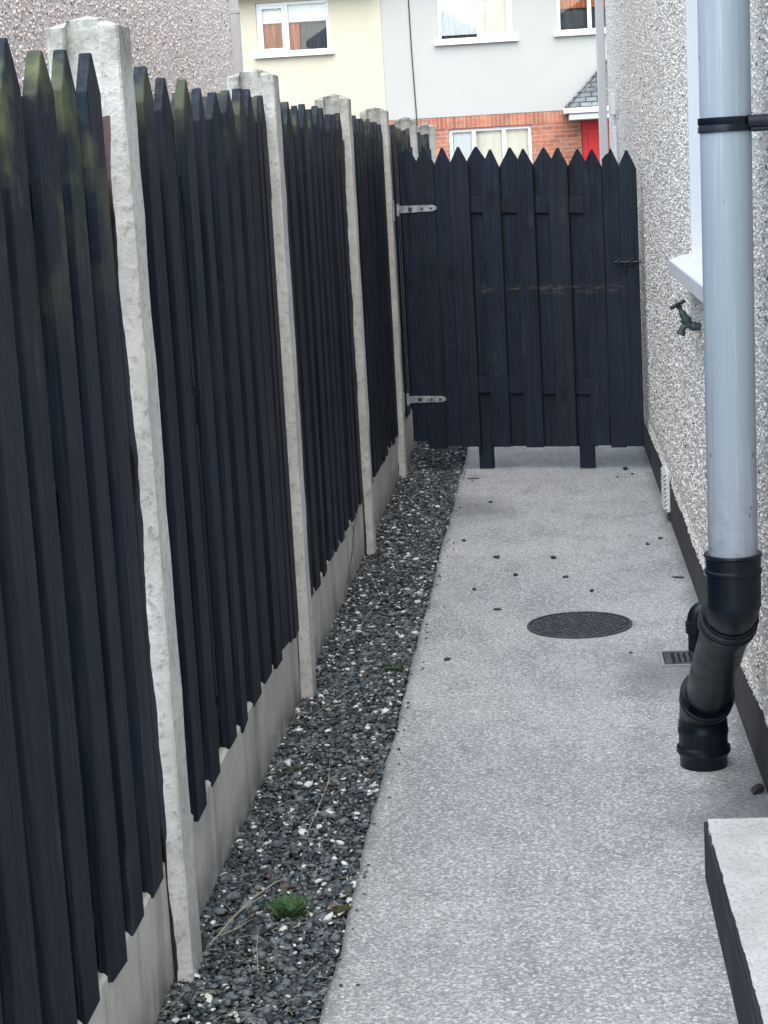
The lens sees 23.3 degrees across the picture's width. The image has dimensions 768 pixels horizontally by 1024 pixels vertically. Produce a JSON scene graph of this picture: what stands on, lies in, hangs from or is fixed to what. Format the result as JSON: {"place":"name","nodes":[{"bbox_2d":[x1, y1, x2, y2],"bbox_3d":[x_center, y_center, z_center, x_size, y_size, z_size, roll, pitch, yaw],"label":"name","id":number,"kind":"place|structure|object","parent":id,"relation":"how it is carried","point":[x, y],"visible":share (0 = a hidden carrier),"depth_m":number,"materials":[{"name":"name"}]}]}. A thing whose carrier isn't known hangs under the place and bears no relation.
{"place":"outdoors","nodes":[
{"label":"outdoors","id":0,"kind":"place"},
{"bbox_2d":[154,441,472,1023],"bbox_3d":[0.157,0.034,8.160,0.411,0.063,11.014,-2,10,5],"label":"gravel","id":1,"kind":"structure","parent":0,"point":[319,753],"depth_m":4.58,"materials":[{"name":"grey gravel"}]},
{"bbox_2d":[77,862,174,1023],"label":"gravel board","id":2,"kind":"object","parent":1,"relation":"on","point":[136,990],"visible":0.58,"depth_m":3.33,"materials":[{"name":"grey concrete"}]},
{"bbox_2d":[0,37,163,1023],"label":"timber fence","id":3,"kind":"object","parent":2,"relation":"on","point":[81,866],"visible":0.98,"depth_m":2.89,"materials":[{"name":"paint"}]},
{"bbox_2d":[191,636,300,918],"bbox_3d":[-0.348,0.655,4.552,0.052,0.346,1.869,-2,10,5],"label":"gravel board","id":4,"kind":"object","parent":1,"relation":"on","point":[245,763],"visible":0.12,"depth_m":4.41,"materials":[{"name":"grey concrete"}]},
{"bbox_2d":[133,66,298,821],"bbox_3d":[-0.406,-0.238,4.388,0.091,1.530,1.859,-2,10,5],"label":"timber fence","id":5,"kind":"object","parent":4,"relation":"on","point":[205,173],"visible":0.81,"depth_m":4.28,"materials":[{"name":"paint"}]},
{"bbox_2d":[209,878,286,944],"bbox_3d":[-0.274,0.815,3.833,0.029,0.026,0.340,1,11,21],"label":"dry twig","id":6,"kind":"object","parent":1,"relation":"on","point":[242,908],"visible":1,"depth_m":3.80,"materials":[{"name":"beige wood"}]},
{"bbox_2d":[277,963,278,1014],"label":"dry twig","id":7,"kind":"object","parent":1,"relation":"on","point":[277,994],"visible":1,"depth_m":3.43,"materials":[{"name":"grey"}]},
{"bbox_2d":[280,765,301,775],"bbox_3d":[-0.239,0.666,4.789,0.063,0.023,0.067,-2,10,5],"label":"brown weed","id":8,"kind":"object","parent":1,"relation":"on","point":[293,767],"visible":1,"depth_m":4.79,"materials":[{"name":"plant"}]},
{"bbox_2d":[264,891,322,926],"bbox_3d":[-0.199,0.818,3.862,0.131,0.050,0.105,6,14,41],"label":"green weed","id":9,"kind":"object","parent":1,"relation":"on","point":[286,907],"visible":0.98,"depth_m":3.86,"materials":[{"name":"green plant"}]},
{"bbox_2d":[158,462,461,1022],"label":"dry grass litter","id":10,"kind":"object","parent":1,"relation":"on","point":[211,991],"visible":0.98,"depth_m":4.13,"materials":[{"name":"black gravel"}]},
{"bbox_2d":[305,765,344,840],"bbox_3d":[-0.127,0.687,4.439,0.081,0.050,0.421,-2,10,5],"label":"dry twig","id":11,"kind":"object","parent":1,"relation":"on","point":[319,804],"visible":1,"depth_m":4.39,"materials":[{"name":"beige wood"}]},
{"bbox_2d":[311,503,364,663],"bbox_3d":[-0.184,0.291,6.482,0.052,0.346,1.973,-2,10,5],"label":"gravel board","id":12,"kind":"object","parent":1,"relation":"on","point":[329,595],"visible":0.16,"depth_m":6.43,"materials":[{"name":"grey concrete"}]},
{"bbox_2d":[280,102,362,597],"bbox_3d":[-0.243,-0.606,6.318,0.091,1.520,1.963,-2,10,5],"label":"timber fence","id":13,"kind":"object","parent":12,"relation":"on","point":[313,155],"visible":0.73,"depth_m":6.27,"materials":[{"name":"paint"}]},
{"bbox_2d":[347,511,358,584],"bbox_3d":[-0.112,0.121,7.002,0.008,0.187,0.550,-2,10,5],"label":"dark creeper","id":14,"kind":"object","parent":12,"relation":"attached to","point":[352,547],"visible":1,"depth_m":6.94,"materials":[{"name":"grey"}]},
{"bbox_2d":[330,902,351,917],"bbox_3d":[-0.093,0.829,3.862,0.058,0.023,0.053,-7,11,-21],"label":"brown weed","id":15,"kind":"object","parent":1,"relation":"on","point":[337,909],"visible":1,"depth_m":3.87,"materials":[{"name":"plant"}]},
{"bbox_2d":[330,545,381,661],"bbox_3d":[-0.074,0.291,6.446,0.122,0.093,1.401,-3,10,3],"label":"dry twig","id":16,"kind":"object","parent":1,"relation":"on","point":[368,613],"visible":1,"depth_m":6.36,"materials":[{"name":"brown wood"}]},
{"bbox_2d":[359,107,407,478],"bbox_3d":[0.007,-0.935,9.101,0.134,2.046,0.104,-2,10,5],"label":"fence post","id":17,"kind":"object","parent":1,"relation":"on","point":[377,115],"visible":0.38,"depth_m":9.02,"materials":[{"name":"concrete"}]},
{"bbox_2d":[392,146,644,467],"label":"garden gate","id":18,"kind":"structure","parent":17,"relation":"attached to","point":[522,278],"depth_m":9.06,"materials":[{"name":"paint"}]},
{"bbox_2d":[372,437,398,530],"bbox_3d":[-0.026,-0.062,8.352,0.052,0.346,1.745,-2,10,5],"label":"gravel board","id":19,"kind":"object","parent":1,"relation":"on","point":[385,478],"visible":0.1,"depth_m":8.43,"materials":[{"name":"grey concrete"}]},
{"bbox_2d":[352,115,398,483],"bbox_3d":[-0.083,-0.964,8.186,0.089,1.544,1.735,-2,10,5],"label":"timber fence","id":20,"kind":"object","parent":19,"relation":"on","point":[374,259],"visible":0.59,"depth_m":8.28,"materials":[{"name":"paint"}]},
{"bbox_2d":[383,663,408,672],"bbox_3d":[0.038,0.478,5.704,0.079,0.030,0.073,-8,11,-24],"label":"green weed","id":21,"kind":"object","parent":1,"relation":"on","point":[397,667],"visible":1,"depth_m":5.70,"materials":[{"name":"green plant"}]},
{"bbox_2d":[405,407,416,460],"bbox_3d":[0.135,-0.419,10.246,0.052,0.346,2.025,-2,10,5],"label":"gravel board","id":22,"kind":"object","parent":1,"relation":"on","point":[410,442],"visible":0.04,"depth_m":9.98,"materials":[{"name":"grey concrete"}]},
{"bbox_2d":[389,124,411,420],"bbox_3d":[0.076,-1.316,10.082,0.090,1.525,2.015,-2,10,5],"label":"timber fence","id":23,"kind":"object","parent":22,"relation":"on","point":[399,140],"visible":0.32,"depth_m":9.77,"materials":[{"name":"paint"}]},
{"bbox_2d":[319,445,767,1023],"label":"path","id":24,"kind":"structure","parent":0,"point":[533,851],"depth_m":4.50,"materials":[{"name":"concrete"}]},
{"bbox_2d":[527,611,631,637],"bbox_3d":[0.639,0.368,6.086,0.344,0.005,0.344,-2,10,5],"label":"manhole cover","id":25,"kind":"object","parent":24,"relation":"on","point":[584,624],"visible":1,"depth_m":6.08,"materials":[{"name":"metal"}]},
{"bbox_2d":[658,650,693,666],"bbox_3d":[0.920,0.440,5.611,0.174,0.005,0.170,-2,10,5],"label":"drain gully","id":26,"kind":"object","parent":24,"relation":"on","point":[674,658],"visible":0.52,"depth_m":5.61,"materials":[{"name":"grey metal"}]},
{"bbox_2d":[676,0,767,771],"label":"soil pipe","id":27,"kind":"object","parent":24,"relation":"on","point":[729,610],"visible":1,"depth_m":3.93,"materials":[{"name":"grey plastic"}]},
{"bbox_2d":[704,818,767,1023],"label":"door step","id":28,"kind":"object","parent":24,"relation":"on","point":[736,863],"depth_m":3.49,"materials":[{"name":"concrete"}]},
{"bbox_2d":[751,783,763,793],"bbox_3d":[0.886,0.656,4.413,0.026,0.025,0.047,7,14,43],"label":"dark stone","id":29,"kind":"object","parent":24,"relation":"on","point":[757,788],"visible":1,"depth_m":4.40,"materials":[{"name":"grey stone"}]},
{"label":"ground","id":30,"kind":"structure","parent":0,"visible":0},
{"bbox_2d":[0,0,233,103],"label":"neighbour house","id":31,"kind":"structure","parent":30,"relation":"on","point":[173,41],"depth_m":9.35,"materials":[{"name":"pebbledash render"}]},
{"bbox_2d":[229,0,243,73],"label":"grey downpipe","id":32,"kind":"object","parent":31,"relation":"attached to","point":[235,29],"visible":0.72,"depth_m":11.61,"materials":[{"name":"paint"}]},
{"bbox_2d":[45,16,202,983],"bbox_3d":[-0.470,0.126,3.483,0.135,2.046,0.104,-2,10,5],"label":"fence post","id":33,"kind":"object","parent":30,"relation":"on","point":[105,43],"visible":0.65,"depth_m":3.40,"materials":[{"name":"concrete"}]},
{"bbox_2d":[227,68,315,703],"bbox_3d":[-0.311,-0.229,5.362,0.135,2.046,0.104,-2,10,5],"label":"fence post","id":34,"kind":"object","parent":30,"relation":"on","point":[263,83],"visible":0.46,"depth_m":5.28,"materials":[{"name":"concrete"}]},
{"bbox_2d":[238,0,385,118],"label":"cream house","id":35,"kind":"structure","parent":30,"relation":"on","point":[308,53],"depth_m":33.31,"materials":[{"name":"painted plaster render"}]},
{"bbox_2d":[254,0,334,58],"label":"window","id":36,"kind":"structure","parent":35,"relation":"in","point":[277,22],"depth_m":33.35,"materials":[{"name":"white plastic"}]},
{"bbox_2d":[314,94,376,557],"bbox_3d":[-0.142,-0.603,7.343,0.135,2.046,0.104,-2,10,5],"label":"fence post","id":37,"kind":"object","parent":30,"relation":"on","point":[333,104],"visible":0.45,"depth_m":7.26,"materials":[{"name":"concrete"}]},
{"bbox_2d":[393,117,418,160],"bbox_3d":[0.179,-1.319,11.132,0.135,2.046,0.105,-2,10,5],"label":"fence post","id":38,"kind":"object","parent":30,"relation":"on","point":[404,123],"visible":0.2,"depth_m":10.93,"materials":[{"name":"concrete"}]},
{"bbox_2d":[417,124,436,163],"bbox_3d":[0.339,-1.673,13.013,0.136,2.046,0.104,-2,10,5],"label":"fence post","id":39,"kind":"object","parent":30,"relation":"on","point":[423,129],"visible":0.17,"depth_m":12.81,"materials":[{"name":"concrete"}]},
{"bbox_2d":[380,0,609,165],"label":"grey house","id":40,"kind":"structure","parent":30,"relation":"on","point":[498,78],"depth_m":33.09,"materials":[{"name":"paint"}]},
{"bbox_2d":[408,0,417,125],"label":"wall cable","id":41,"kind":"object","parent":40,"relation":"attached to","point":[412,61],"depth_m":33.13,"materials":[{"name":"black"}]},
{"bbox_2d":[435,0,518,45],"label":"window","id":42,"kind":"structure","parent":40,"relation":"in","point":[459,22],"depth_m":33.06,"materials":[{"name":"white plastic"}]},
{"bbox_2d":[449,125,532,165],"bbox_3d":[1.931,-6.367,33.481,1.478,1.092,0.127,-2,10,5],"label":"window","id":43,"kind":"structure","parent":40,"relation":"in","point":[497,139],"depth_m":33.46,"materials":[{"name":"white plastic"}]},
{"bbox_2d":[554,0,605,36],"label":"window","id":44,"kind":"structure","parent":40,"relation":"in","point":[574,17],"depth_m":32.94,"materials":[{"name":"white plastic"}]},
{"bbox_2d":[582,120,609,161],"bbox_3d":[4.040,-5.936,33.327,0.920,2.130,0.064,-2,10,5],"label":"door","id":45,"kind":"structure","parent":40,"relation":"in","point":[590,129],"depth_m":33.19,"materials":[{"name":"red paint"}]},
{"bbox_2d":[605,0,767,793],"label":"pebbledash house","id":46,"kind":"structure","parent":30,"relation":"on","point":[652,66],"depth_m":6.58,"materials":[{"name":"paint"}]},
{"bbox_2d":[595,0,608,165],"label":"white downpipe","id":47,"kind":"object","parent":46,"relation":"attached to","point":[601,75],"visible":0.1,"depth_m":12.92,"materials":[{"name":"paint"}]},
{"bbox_2d":[610,93,617,161],"bbox_3d":[1.441,-1.755,11.505,0.031,1.630,0.080,-2,10,5],"label":"white conduit","id":48,"kind":"object","parent":46,"relation":"attached to","point":[613,103],"visible":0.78,"depth_m":11.37,"materials":[{"name":"white plastic"}]},
{"bbox_2d":[661,465,669,511],"bbox_3d":[1.173,-0.098,7.755,0.026,0.171,0.180,-2,10,5],"label":"wall vent","id":49,"kind":"object","parent":46,"relation":"attached to","point":[665,489],"depth_m":7.68,"materials":[{"name":"white plastic"}]},
{"bbox_2d":[670,299,701,335],"bbox_3d":[0.938,-0.604,5.780,0.100,0.116,0.035,-2,10,5],"label":"garden tap","id":50,"kind":"object","parent":46,"relation":"attached to","point":[686,321],"visible":1,"depth_m":5.77,"materials":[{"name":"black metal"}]},
{"bbox_2d":[669,0,702,302],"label":"window","id":51,"kind":"structure","parent":46,"relation":"in","point":[686,269],"depth_m":5.91,"materials":[{"name":"white plastic"}]},
{"bbox_2d":[685,601,702,651],"bbox_3d":[0.967,0.342,5.615,0.114,0.152,0.057,-2,10,5],"label":"waste pipe","id":52,"kind":"object","parent":46,"relation":"attached to","point":[691,629],"visible":0.47,"depth_m":5.60,"materials":[{"name":"black plastic"}]},
{"bbox_3d":[0.301,-0.789,12.202,0.052,0.346,1.870,-2,10,5],"label":"gravel board","id":53,"kind":"object","parent":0,"visible":0},
{"bbox_2d":[417,132,429,154],"bbox_3d":[0.243,-1.680,12.039,0.091,1.523,1.860,-2,10,5],"label":"timber fence","id":54,"kind":"object","parent":53,"relation":"on","point":[423,140],"visible":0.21,"depth_m":11.97,"materials":[{"name":"paint"}]}
]}

